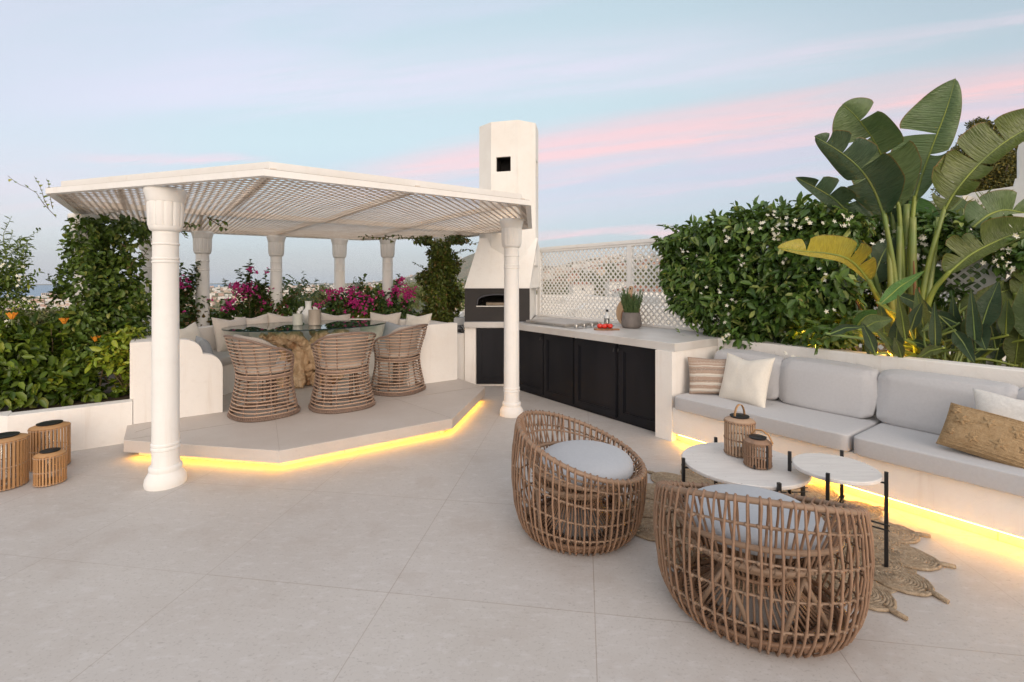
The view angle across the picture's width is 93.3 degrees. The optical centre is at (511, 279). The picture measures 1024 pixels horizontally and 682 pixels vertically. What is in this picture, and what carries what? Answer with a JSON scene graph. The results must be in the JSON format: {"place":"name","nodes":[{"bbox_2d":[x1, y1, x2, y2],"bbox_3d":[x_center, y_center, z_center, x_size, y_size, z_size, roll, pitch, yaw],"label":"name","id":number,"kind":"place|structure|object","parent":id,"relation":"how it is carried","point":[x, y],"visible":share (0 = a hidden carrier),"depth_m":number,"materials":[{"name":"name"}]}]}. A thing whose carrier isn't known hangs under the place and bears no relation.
{"place":"outdoors","nodes":[
{"label":"outdoors","id":0,"kind":"place"},
{"bbox_2d":[0,284,333,297],"bbox_3d":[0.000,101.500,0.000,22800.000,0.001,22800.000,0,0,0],"label":"sea","id":1,"kind":"structure","parent":0,"point":[38,290],"depth_m":4742.52,"materials":[{"name":"blue liquid"}]},
{"bbox_2d":[281,271,328,300],"bbox_3d":[-2.706,0.102,6.372,0.678,0.431,0.259,0,0,0],"label":"eucalyptus bunch","id":2,"kind":"object","parent":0,"point":[305,294],"visible":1,"depth_m":6.36,"materials":[{"name":"green plant"}]},
{"bbox_2d":[2,253,819,326],"bbox_3d":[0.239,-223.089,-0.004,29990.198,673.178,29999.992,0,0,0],"label":"hillside terrain","id":3,"kind":"structure","parent":0,"point":[465,269],"depth_m":5281.43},
{"bbox_2d":[15,302,68,330],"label":"round tree","id":4,"kind":"object","parent":3,"relation":"on","point":[41,318],"visible":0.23,"depth_m":46.73,"materials":[{"name":"green plant"}]},
{"bbox_2d":[299,285,333,308],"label":"round tree","id":5,"kind":"object","parent":3,"relation":"on","point":[321,297],"visible":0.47,"depth_m":51.66,"materials":[{"name":"green plant"}]},
{"bbox_2d":[7,253,652,310],"bbox_3d":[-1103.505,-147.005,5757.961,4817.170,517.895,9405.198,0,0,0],"label":"pink houses","id":6,"kind":"structure","parent":3,"relation":"on","point":[213,303],"depth_m":1994.72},
{"bbox_2d":[7,254,656,311],"bbox_3d":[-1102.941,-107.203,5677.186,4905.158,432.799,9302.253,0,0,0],"label":"sand houses","id":7,"kind":"structure","parent":3,"relation":"on","point":[58,305],"depth_m":1713.09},
{"bbox_2d":[0,254,687,309],"bbox_3d":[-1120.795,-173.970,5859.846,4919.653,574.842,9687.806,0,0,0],"label":"white houses","id":8,"kind":"structure","parent":3,"relation":"on","point":[211,294],"depth_m":2296.36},
{"bbox_2d":[369,280,400,299],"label":"round tree","id":9,"kind":"object","parent":3,"relation":"on","point":[380,285],"visible":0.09,"depth_m":58.78,"materials":[{"name":"green plant"}]},
{"bbox_2d":[0,260,783,341],"bbox_3d":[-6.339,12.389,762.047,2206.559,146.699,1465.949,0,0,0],"label":"hillside scrub","id":10,"kind":"object","parent":3,"relation":"on","point":[584,280],"visible":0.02,"depth_m":431.46,"materials":[{"name":"green plant"}]},
{"bbox_2d":[397,280,426,309],"bbox_3d":[-7.748,1.908,39.960,3.814,3.967,3.619,0,0,0],"label":"palm tree","id":11,"kind":"object","parent":3,"relation":"on","point":[419,293],"visible":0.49,"depth_m":39.71,"materials":[{"name":"green plant"}]},
{"bbox_2d":[398,295,425,310],"bbox_3d":[-7.424,2.270,36.060,2.751,2.595,2.522,0,0,0],"label":"palm tree","id":12,"kind":"object","parent":3,"relation":"on","point":[415,306],"visible":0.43,"depth_m":35.95,"materials":[{"name":"green plant"}]},
{"bbox_2d":[452,278,465,310],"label":"round tree","id":13,"kind":"object","parent":3,"relation":"on","point":[461,285],"visible":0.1,"depth_m":59.64,"materials":[{"name":"green plant"}]},
{"bbox_2d":[536,294,606,303],"bbox_3d":[3.253,8.059,38.942,7.500,13.450,6.050,0,0,-9],"label":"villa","id":14,"kind":"object","parent":3,"relation":"on","point":[601,298],"visible":0.11,"depth_m":36.28,"materials":[{"name":"grey"}]},
{"bbox_2d":[568,282,593,294],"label":"villa","id":15,"kind":"object","parent":3,"relation":"on","point":[572,291],"visible":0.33,"depth_m":140.06,"materials":[{"name":"ceramic"}]},
{"bbox_2d":[564,296,620,302],"bbox_3d":[7.331,8.091,34.960,7.000,13.450,6.050,0,0,6],"label":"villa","id":16,"kind":"object","parent":3,"relation":"on","point":[599,301],"visible":0.04,"depth_m":32.23,"materials":[{"name":"grey"}]},
{"bbox_2d":[536,303,667,316],"bbox_3d":[3.515,7.678,26.463,9.000,12.450,5.050,0,0,-6],"label":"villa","id":17,"kind":"object","parent":3,"relation":"on","point":[656,307],"visible":0.01,"depth_m":24.11,"materials":[{"name":"grey"}]},
{"bbox_2d":[605,279,626,296],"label":"villa","id":18,"kind":"object","parent":3,"relation":"on","point":[615,286],"visible":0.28,"depth_m":170.01,"materials":[{"name":"ceramic"}]},
{"bbox_2d":[576,304,717,327],"bbox_3d":[6.913,7.618,24.426,7.000,12.450,5.050,0,0,11],"label":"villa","id":19,"kind":"object","parent":3,"relation":"on","point":[648,316],"visible":0.1,"depth_m":22.10,"materials":[{"name":"grey"}]},
{"bbox_2d":[638,295,668,303],"bbox_3d":[10.968,7.843,32.426,5.000,13.450,5.050,0,0,-11],"label":"villa","id":20,"kind":"object","parent":3,"relation":"on","point":[654,297],"visible":0.07,"depth_m":30.52,"materials":[{"name":"grey"}]},
{"bbox_2d":[859,142,1023,360],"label":"white villa","id":21,"kind":"object","parent":3,"relation":"on","point":[1018,186],"visible":0.12,"depth_m":12.70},
{"bbox_2d":[930,116,1023,196],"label":"pine tree","id":22,"kind":"object","parent":3,"relation":"on","point":[1002,173],"visible":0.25,"depth_m":33.13,"materials":[{"name":"green plant"}]},
{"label":"terrace base","id":23,"kind":"structure","parent":3,"relation":"on","visible":0},
{"bbox_2d":[536,315,1018,367],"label":"boundary wall","id":24,"kind":"structure","parent":23,"relation":"on","point":[843,349],"depth_m":4.78,"materials":[{"name":"white paint"}]},
{"bbox_2d":[537,237,781,338],"bbox_3d":[1.545,0.043,6.314,0.067,1.100,3.814,0,0,-36],"label":"lattice fence","id":25,"kind":"object","parent":24,"relation":"on","point":[630,258],"visible":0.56,"depth_m":6.72,"materials":[{"name":"white paint"}]},
{"bbox_2d":[757,213,1023,365],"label":"lattice fence","id":26,"kind":"object","parent":24,"relation":"on","point":[991,277],"visible":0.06,"depth_m":4.08,"materials":[{"name":"white paint"}]},
{"bbox_2d":[0,386,1023,681],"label":"terrace floor","id":27,"kind":"structure","parent":0,"point":[428,558],"depth_m":2.35,"materials":[{"name":"tile"}]},
{"bbox_2d":[0,431,28,491],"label":"lantern","id":28,"kind":"object","parent":27,"relation":"on","point":[19,442],"visible":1,"depth_m":3.49,"materials":[{"name":"brown wood"}]},
{"bbox_2d":[27,420,70,471],"bbox_3d":[-3.700,1.320,3.870,0.254,0.350,0.255,0,0,0],"label":"lantern","id":29,"kind":"object","parent":27,"relation":"on","point":[38,433],"visible":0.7,"depth_m":3.82,"materials":[{"name":"brown wood"}]},
{"bbox_2d":[32,447,66,486],"bbox_3d":[-3.400,1.375,3.560,0.186,0.240,0.187,0,0,0],"label":"lantern","id":30,"kind":"object","parent":27,"relation":"on","point":[40,472],"visible":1,"depth_m":3.52,"materials":[{"name":"brown wood"}]},
{"bbox_2d":[0,338,135,460],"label":"planter wall","id":31,"kind":"structure","parent":27,"relation":"on","point":[104,422],"depth_m":4.29,"materials":[{"name":"white paint"}]},
{"bbox_2d":[0,216,43,393],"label":"star jasmine","id":32,"kind":"object","parent":31,"relation":"in","point":[8,285],"visible":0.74,"depth_m":4.48,"materials":[{"name":"green plant"}]},
{"bbox_2d":[0,311,129,410],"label":"hibiscus shrub","id":33,"kind":"object","parent":31,"relation":"in","point":[30,361],"visible":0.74,"depth_m":4.49,"materials":[{"name":"green plant"}]},
{"bbox_2d":[67,213,100,386],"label":"column","id":34,"kind":"structure","parent":31,"relation":"on","point":[69,215],"depth_m":4.88,"materials":[{"name":"white paint"}]},
{"bbox_2d":[44,214,227,371],"bbox_3d":[-3.905,0.147,4.939,1.727,1.674,0.797,0,0,0],"label":"climbing vine","id":35,"kind":"object","parent":34,"relation":"attached to","point":[106,297],"visible":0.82,"depth_m":4.86,"materials":[{"name":"green plant"}]},
{"bbox_2d":[8,176,56,216],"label":"bare shoot","id":36,"kind":"object","parent":35,"relation":"attached to","point":[9,180],"visible":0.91,"depth_m":4.37,"materials":[{"name":"green plant"}]},
{"bbox_2d":[45,322,146,392],"bbox_3d":[-3.987,0.786,4.665,0.776,0.714,0.344,0,0,-40],"label":"lime shrub","id":37,"kind":"object","parent":31,"relation":"in","point":[123,336],"visible":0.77,"depth_m":4.71,"materials":[{"name":"green plant"}]},
{"bbox_2d":[143,186,187,490],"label":"column","id":38,"kind":"structure","parent":27,"relation":"on","point":[165,207],"depth_m":3.47,"materials":[{"name":"white paint"}]},
{"bbox_2d":[45,162,531,240],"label":"pergola roof","id":39,"kind":"structure","parent":38,"relation":"on","point":[68,195],"depth_m":4.26,"materials":[{"name":"white paint"}]},
{"bbox_2d":[124,375,484,465],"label":"dining platform","id":40,"kind":"structure","parent":27,"relation":"on","point":[305,433],"depth_m":4.43,"materials":[{"name":"stone"}]},
{"bbox_2d":[223,334,300,421],"bbox_3d":[-2.489,0.934,4.827,0.661,0.811,0.657,0,0,40],"label":"woven chair","id":41,"kind":"object","parent":40,"relation":"on","point":[256,359],"visible":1,"depth_m":4.63,"materials":[{"name":"beige wicker"}]},
{"bbox_2d":[133,318,456,423],"bbox_3d":[-2.697,0.962,6.264,3.410,0.754,1.995,0,0,-36],"label":"dining bench","id":42,"kind":"object","parent":40,"relation":"on","point":[207,381],"visible":0.46,"depth_m":4.83,"materials":[{"name":"white paint"}]},
{"bbox_2d":[212,340,385,365],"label":"bench seat cushions","id":43,"kind":"object","parent":42,"relation":"on","point":[223,357],"visible":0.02,"depth_m":5.74,"materials":[{"name":"beige fabric"}]},
{"bbox_2d":[180,322,201,340],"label":"cream pillow","id":44,"kind":"object","parent":43,"relation":"on","point":[191,331],"visible":0.29,"depth_m":5.65,"materials":[{"name":"fabric"}]},
{"bbox_2d":[195,336,213,354],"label":"blue pillow","id":45,"kind":"object","parent":43,"relation":"on","point":[204,345],"visible":0.56,"depth_m":5.29,"materials":[{"name":"grey fabric"}]},
{"bbox_2d":[211,317,248,351],"bbox_3d":[-3.597,0.710,6.211,0.185,0.460,0.500,-17,-8,17],"label":"beige pillow","id":46,"kind":"object","parent":43,"relation":"on","point":[218,325],"visible":0.48,"depth_m":6.04,"materials":[{"name":"fabric"}]},
{"bbox_2d":[234,314,271,343],"bbox_3d":[-3.490,0.700,6.539,0.420,0.440,0.164,-5,-12,-42],"label":"beige pillow","id":47,"kind":"object","parent":43,"relation":"on","point":[261,319],"visible":0.29,"depth_m":6.52,"materials":[{"name":"fabric"}]},
{"bbox_2d":[267,312,292,332],"bbox_3d":[-3.193,0.690,6.777,0.460,0.420,0.163,9,-21,-36],"label":"beige pillow","id":48,"kind":"object","parent":43,"relation":"on","point":[272,318],"visible":0.26,"depth_m":6.71,"materials":[{"name":"fabric"}]},
{"bbox_2d":[321,313,350,332],"bbox_3d":[-2.628,0.700,7.190,0.440,0.400,0.163,6,-19,-30],"label":"beige pillow","id":49,"kind":"object","parent":43,"relation":"on","point":[324,316],"visible":0.22,"depth_m":7.15,"materials":[{"name":"fabric"}]},
{"bbox_2d":[360,320,387,341],"bbox_3d":[-1.995,0.780,6.931,0.420,0.400,0.163,0,-16,3],"label":"cream pillow","id":50,"kind":"object","parent":43,"relation":"on","point":[378,330],"visible":0.26,"depth_m":6.87,"materials":[{"name":"fabric"}]},
{"bbox_2d":[370,312,400,324],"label":"beige pillow","id":51,"kind":"object","parent":43,"relation":"on","point":[394,318],"visible":0.3,"depth_m":7.09,"materials":[{"name":"fabric"}]},
{"bbox_2d":[380,321,409,343],"bbox_3d":[-1.594,0.775,6.753,0.500,0.340,0.131,5,-23,15],"label":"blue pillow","id":52,"kind":"object","parent":43,"relation":"on","point":[389,327],"visible":0.27,"depth_m":6.75,"materials":[{"name":"grey fabric"}]},
{"bbox_2d":[405,313,431,324],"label":"cream pillow","id":53,"kind":"object","parent":43,"relation":"on","point":[415,320],"visible":0.39,"depth_m":6.90,"materials":[{"name":"fabric"}]},
{"bbox_2d":[221,320,385,388],"bbox_3d":[-2.602,0.976,6.218,1.936,0.782,1.278,0,0,-36],"label":"dining table","id":54,"kind":"object","parent":40,"relation":"on","point":[296,341],"visible":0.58,"depth_m":5.98,"materials":[{"name":"clear glass"}]},
{"bbox_2d":[293,314,302,325],"bbox_3d":[-2.710,0.512,6.120,0.121,0.145,0.121,0,0,0],"label":"candle holder","id":55,"kind":"object","parent":54,"relation":"on","point":[297,319],"visible":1,"depth_m":6.07,"materials":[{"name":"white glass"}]},
{"bbox_2d":[297,301,317,323],"bbox_3d":[-2.680,0.435,6.360,0.282,0.299,0.168,0,0,29],"label":"vase","id":56,"kind":"object","parent":54,"relation":"on","point":[305,311],"visible":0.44,"depth_m":6.32,"materials":[{"name":"white ceramic"}]},
{"bbox_2d":[308,309,320,325],"bbox_3d":[-2.505,0.487,6.140,0.151,0.195,0.151,0,0,0],"label":"candle holder","id":57,"kind":"object","parent":54,"relation":"on","point":[314,317],"visible":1,"depth_m":6.08,"materials":[{"name":"beige ceramic"}]},
{"bbox_2d":[308,331,375,413],"bbox_3d":[-1.782,0.934,5.106,0.661,0.811,0.657,0,0,-38],"label":"woven chair","id":58,"kind":"object","parent":40,"relation":"on","point":[342,353],"visible":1,"depth_m":4.91,"materials":[{"name":"beige wicker"}]},
{"bbox_2d":[371,324,427,396],"bbox_3d":[-1.357,0.934,5.830,0.657,0.811,0.661,0,0,20],"label":"woven chair","id":59,"kind":"object","parent":40,"relation":"on","point":[400,344],"visible":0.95,"depth_m":5.62,"materials":[{"name":"beige wicker"}]},
{"bbox_2d":[457,331,464,380],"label":"ledge wall","id":60,"kind":"structure","parent":27,"relation":"on","point":[461,356],"depth_m":6.71,"materials":[{"name":"white paint"}]},
{"bbox_2d":[454,317,464,329],"bbox_3d":[-0.770,0.660,7.240,0.180,0.181,0.180,0,0,0],"label":"utility box","id":61,"kind":"object","parent":60,"relation":"on","point":[459,320],"visible":0.46,"depth_m":7.15,"materials":[{"name":"grey plastic"}]},
{"bbox_2d":[500,218,523,417],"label":"column","id":62,"kind":"structure","parent":27,"relation":"on","point":[511,237],"depth_m":5.27,"materials":[{"name":"white paint"}]},
{"bbox_2d":[511,409,646,555],"bbox_3d":[0.406,1.176,2.964,0.818,0.647,0.897,0,0,12],"label":"rattan lounge chair","id":63,"kind":"object","parent":27,"relation":"on","point":[589,474],"visible":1,"depth_m":2.75,"materials":[{"name":"wicker"}]},
{"bbox_2d":[464,316,720,440],"bbox_3d":[0.555,1.048,6.335,1.541,0.905,4.128,0,0,-36],"label":"kitchen counter","id":64,"kind":"object","parent":27,"relation":"on","point":[639,377],"visible":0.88,"depth_m":5.35,"materials":[{"name":"stone"}]},
{"bbox_2d":[477,328,503,383],"bbox_3d":[-0.303,1.077,6.777,0.386,0.777,0.036,0,0,0],"label":"door","id":65,"kind":"structure","parent":64,"relation":"in","point":[490,341],"depth_m":6.77,"materials":[{"name":"black paint"}]},
{"bbox_2d":[465,288,529,321],"bbox_3d":[-0.206,0.361,7.261,0.907,0.462,1.078,0,0,0],"label":"pizza oven","id":66,"kind":"object","parent":64,"relation":"on","point":[484,304],"visible":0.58,"depth_m":6.74,"materials":[{"name":"black"}]},
{"bbox_2d":[464,120,539,319],"bbox_3d":[-0.118,-0.841,7.377,1.100,2.869,1.235,0,0,0],"label":"chimney","id":67,"kind":"object","parent":64,"relation":"on","point":[508,156],"visible":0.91,"depth_m":6.97,"materials":[{"name":"paint"}]},
{"bbox_2d":[519,330,544,394],"bbox_3d":[0.194,1.077,6.365,0.084,0.777,0.642,0,0,-36],"label":"door","id":68,"kind":"structure","parent":64,"relation":"in","point":[531,344],"depth_m":6.31,"materials":[{"name":"black paint"}]},
{"bbox_2d":[544,334,573,403],"bbox_3d":[0.569,1.077,5.889,0.036,0.777,0.532,0,0,-36],"label":"door","id":69,"kind":"structure","parent":64,"relation":"in","point":[558,350],"depth_m":5.88,"materials":[{"name":"black paint"}]},
{"bbox_2d":[523,318,614,328],"bbox_3d":[0.729,0.573,6.351,0.675,0.044,1.020,0,0,-36],"label":"gas grill","id":70,"kind":"object","parent":64,"relation":"on","point":[568,323],"visible":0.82,"depth_m":6.18,"materials":[{"name":"silver metal"}]},
{"bbox_2d":[574,338,618,417],"bbox_3d":[0.916,1.077,5.372,0.084,0.777,0.627,0,0,-36],"label":"door","id":71,"kind":"structure","parent":64,"relation":"in","point":[596,363],"depth_m":5.35,"materials":[{"name":"black paint"}]},
{"bbox_2d":[616,286,634,322],"bbox_3d":[1.492,0.341,6.189,0.124,0.505,0.370,0,0,-36],"label":"round board","id":72,"kind":"object","parent":64,"relation":"on","point":[619,309],"visible":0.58,"depth_m":6.26,"materials":[{"name":"brown wood"}]},
{"bbox_2d":[618,288,642,328],"bbox_3d":[1.459,0.344,5.907,0.312,0.502,0.331,0,0,0],"label":"potted rosemary","id":73,"kind":"object","parent":64,"relation":"on","point":[631,318],"visible":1,"depth_m":5.83,"materials":[{"name":"plant"}]},
{"bbox_2d":[617,344,655,428],"bbox_3d":[1.270,1.077,4.884,0.084,0.777,0.512,0,0,-36],"label":"door","id":74,"kind":"structure","parent":64,"relation":"in","point":[636,364],"depth_m":4.92,"materials":[{"name":"black paint"}]},
{"bbox_2d":[653,480,874,657],"bbox_3d":[1.121,1.176,2.235,0.897,0.647,0.818,0,0,18],"label":"rattan lounge chair","id":75,"kind":"object","parent":27,"relation":"on","point":[802,542],"visible":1,"depth_m":2.00,"materials":[{"name":"wicker"}]},
{"bbox_2d":[617,465,955,620],"bbox_3d":[1.546,1.489,3.000,1.780,0.030,1.772,0,0,0],"label":"jute rug","id":76,"kind":"object","parent":27,"relation":"on","point":[907,561],"visible":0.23,"depth_m":2.59,"materials":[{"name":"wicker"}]},
{"bbox_2d":[681,437,811,501],"bbox_3d":[1.400,1.284,2.925,0.704,0.414,0.704,0,0,-36],"label":"coffee table","id":77,"kind":"object","parent":76,"relation":"on","point":[715,462],"visible":0.59,"depth_m":2.82,"materials":[{"name":"white stone"}]},
{"bbox_2d":[723,404,755,457],"bbox_3d":[1.440,0.946,3.060,0.186,0.309,0.187,0,0,-29],"label":"lantern","id":78,"kind":"object","parent":77,"relation":"on","point":[737,419],"visible":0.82,"depth_m":3.01,"materials":[{"name":"brown wood"}]},
{"bbox_2d":[743,429,773,469],"bbox_3d":[1.455,0.998,2.865,0.156,0.210,0.165,0,0,-20],"label":"lantern","id":79,"kind":"object","parent":77,"relation":"on","point":[750,441],"visible":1,"depth_m":2.81,"materials":[{"name":"wicker"}]},
{"bbox_2d":[788,450,889,566],"bbox_3d":[1.765,1.242,2.640,0.410,0.497,0.410,0,0,0],"label":"coffee table","id":80,"kind":"object","parent":76,"relation":"on","point":[841,470],"visible":0.88,"depth_m":2.57,"materials":[{"name":"white stone"}]},
{"bbox_2d":[673,338,1023,548],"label":"built in sofa","id":81,"kind":"object","parent":27,"relation":"on","point":[990,513],"visible":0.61,"depth_m":3.19,"materials":[{"name":"white paint"}]},
{"bbox_2d":[675,393,881,450],"bbox_3d":[2.191,1.122,4.079,0.790,0.132,1.391,0,0,-36],"label":"seat cushion","id":82,"kind":"object","parent":81,"relation":"on","point":[778,416],"visible":0.61,"depth_m":3.70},
{"bbox_2d":[688,357,742,393],"bbox_3d":[1.888,0.895,4.463,0.500,0.340,0.140,0,-12,8],"label":"striped pillow","id":83,"kind":"object","parent":82,"relation":"on","point":[706,376],"visible":0.61,"depth_m":4.42,"materials":[{"name":"fabric"}]},
{"bbox_2d":[719,353,774,407],"bbox_3d":[2.038,0.881,4.224,0.174,0.450,0.470,22,-12,-25],"label":"cream pillow","id":84,"kind":"object","parent":82,"relation":"on","point":[745,381],"visible":0.98,"depth_m":4.13,"materials":[{"name":"fabric"}]},
{"bbox_2d":[714,349,783,399],"bbox_3d":[2.172,0.864,4.469,0.240,0.398,0.643,0,0,-36],"label":"back cushion","id":85,"kind":"object","parent":82,"relation":"on","point":[773,384],"visible":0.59,"depth_m":4.32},
{"bbox_2d":[779,357,879,418],"bbox_3d":[2.562,0.866,3.934,0.237,0.395,0.730,0,0,-36],"label":"back cushion","id":86,"kind":"object","parent":82,"relation":"on","point":[840,388],"visible":0.99,"depth_m":3.85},
{"bbox_2d":[854,422,1023,496],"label":"seat cushion","id":87,"kind":"object","parent":81,"relation":"on","point":[921,451],"visible":0.74,"depth_m":2.96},
{"bbox_2d":[876,369,1019,434],"bbox_3d":[2.982,0.867,3.355,0.238,0.393,0.746,0,0,-36],"label":"back cushion","id":88,"kind":"object","parent":87,"relation":"on","point":[916,400],"visible":0.74,"depth_m":3.38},
{"bbox_2d":[936,402,1023,468],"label":"jute pillow","id":89,"kind":"object","parent":87,"relation":"on","point":[988,435],"visible":0.99,"depth_m":2.85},
{"bbox_2d":[972,388,1023,421],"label":"white pillow","id":90,"kind":"object","parent":87,"relation":"on","point":[998,404],"visible":0.38,"depth_m":2.94,"materials":[{"name":"fabric"}]},
{"bbox_2d":[1017,387,1023,399],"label":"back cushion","id":91,"kind":"object","parent":81,"relation":"on","point":[1020,395],"visible":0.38,"depth_m":3.04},
{"bbox_2d":[928,189,1013,316],"bbox_3d":[7.495,0.019,7.957,1.149,2.961,1.220,0,0,0],"label":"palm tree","id":92,"kind":"object","parent":27,"relation":"on","point":[968,201],"visible":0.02,"depth_m":7.85,"materials":[{"name":"green plant"}]},
{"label":"planter bed","id":93,"kind":"object","parent":27,"relation":"on","visible":0},
{"bbox_2d":[649,191,885,356],"bbox_3d":[2.380,-0.005,4.895,0.870,1.672,2.483,0,0,-35],"label":"jasmine hedge","id":94,"kind":"object","parent":93,"relation":"on","point":[804,314],"visible":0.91,"depth_m":4.55,"materials":[{"name":"green plant"}]},
{"bbox_2d":[777,78,1023,367],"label":"bird of paradise","id":95,"kind":"object","parent":93,"relation":"in","point":[892,187],"visible":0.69,"depth_m":3.95,"materials":[{"name":"green plant"}]},
{"bbox_2d":[824,271,1023,367],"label":"bird of paradise","id":96,"kind":"object","parent":93,"relation":"in","point":[991,326],"visible":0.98,"depth_m":3.65,"materials":[{"name":"green plant"}]},
{"bbox_2d":[851,207,1023,351],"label":"jasmine hedge","id":97,"kind":"object","parent":93,"relation":"on","point":[1009,257],"visible":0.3,"depth_m":4.05,"materials":[{"name":"green plant"}]},
{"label":"rear planter","id":98,"kind":"object","parent":27,"relation":"on","visible":0},
{"bbox_2d":[138,225,151,331],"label":"column","id":99,"kind":"structure","parent":98,"relation":"on","point":[148,269],"depth_m":5.83,"materials":[{"name":"white paint"}]},
{"bbox_2d":[126,261,223,328],"bbox_3d":[-4.522,0.326,6.430,0.972,1.165,1.203,0,0,0],"label":"bougainvillea","id":100,"kind":"object","parent":98,"relation":"in","point":[185,318],"visible":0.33,"depth_m":6.53,"materials":[{"name":"green plant"}]},
{"bbox_2d":[191,231,213,326],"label":"column","id":101,"kind":"structure","parent":98,"relation":"on","point":[202,245],"depth_m":6.65,"materials":[{"name":"white paint"}]},
{"bbox_2d":[210,259,319,324],"bbox_3d":[-3.811,0.306,7.304,1.766,1.220,0.844,0,0,-18],"label":"bougainvillea","id":102,"kind":"object","parent":98,"relation":"in","point":[259,302],"visible":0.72,"depth_m":7.19,"materials":[{"name":"green plant"}]},
{"bbox_2d":[267,235,285,314],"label":"column","id":103,"kind":"structure","parent":98,"relation":"on","point":[276,244],"depth_m":7.32,"materials":[{"name":"white paint"}]},
{"bbox_2d":[331,238,347,296],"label":"column","id":104,"kind":"structure","parent":98,"relation":"on","point":[339,249],"depth_m":7.88,"materials":[{"name":"white paint"}]},
{"bbox_2d":[312,273,389,317],"bbox_3d":[-2.495,0.417,7.604,1.304,1.026,0.699,0,0,-13],"label":"bougainvillea","id":105,"kind":"object","parent":98,"relation":"in","point":[351,304],"visible":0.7,"depth_m":7.50,"materials":[{"name":"pink plant"}]},
{"bbox_2d":[379,238,395,309],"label":"column","id":106,"kind":"structure","parent":98,"relation":"on","point":[387,249],"depth_m":7.75,"materials":[{"name":"white paint"}]},
{"bbox_2d":[369,274,432,318],"bbox_3d":[-1.802,0.428,7.633,1.242,1.034,0.699,0,0,41],"label":"bougainvillea","id":107,"kind":"object","parent":98,"relation":"in","point":[382,304],"visible":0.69,"depth_m":7.57,"materials":[{"name":"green plant"}]},
{"bbox_2d":[433,237,448,312],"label":"column","id":108,"kind":"structure","parent":98,"relation":"on","point":[442,238],"depth_m":7.54,"materials":[{"name":"white paint"}]},
{"bbox_2d":[358,234,478,322],"bbox_3d":[-1.391,0.084,7.379,1.740,1.585,0.809,0,0,-7],"label":"climbing vine","id":109,"kind":"object","parent":108,"relation":"attached to","point":[432,281],"visible":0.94,"depth_m":7.30,"materials":[{"name":"green plant"}]},
{"bbox_2d":[0,0,1023,283],"label":"sky","id":110,"kind":"structure","parent":0,"point":[647,114],"materials":[{"name":"blue"}]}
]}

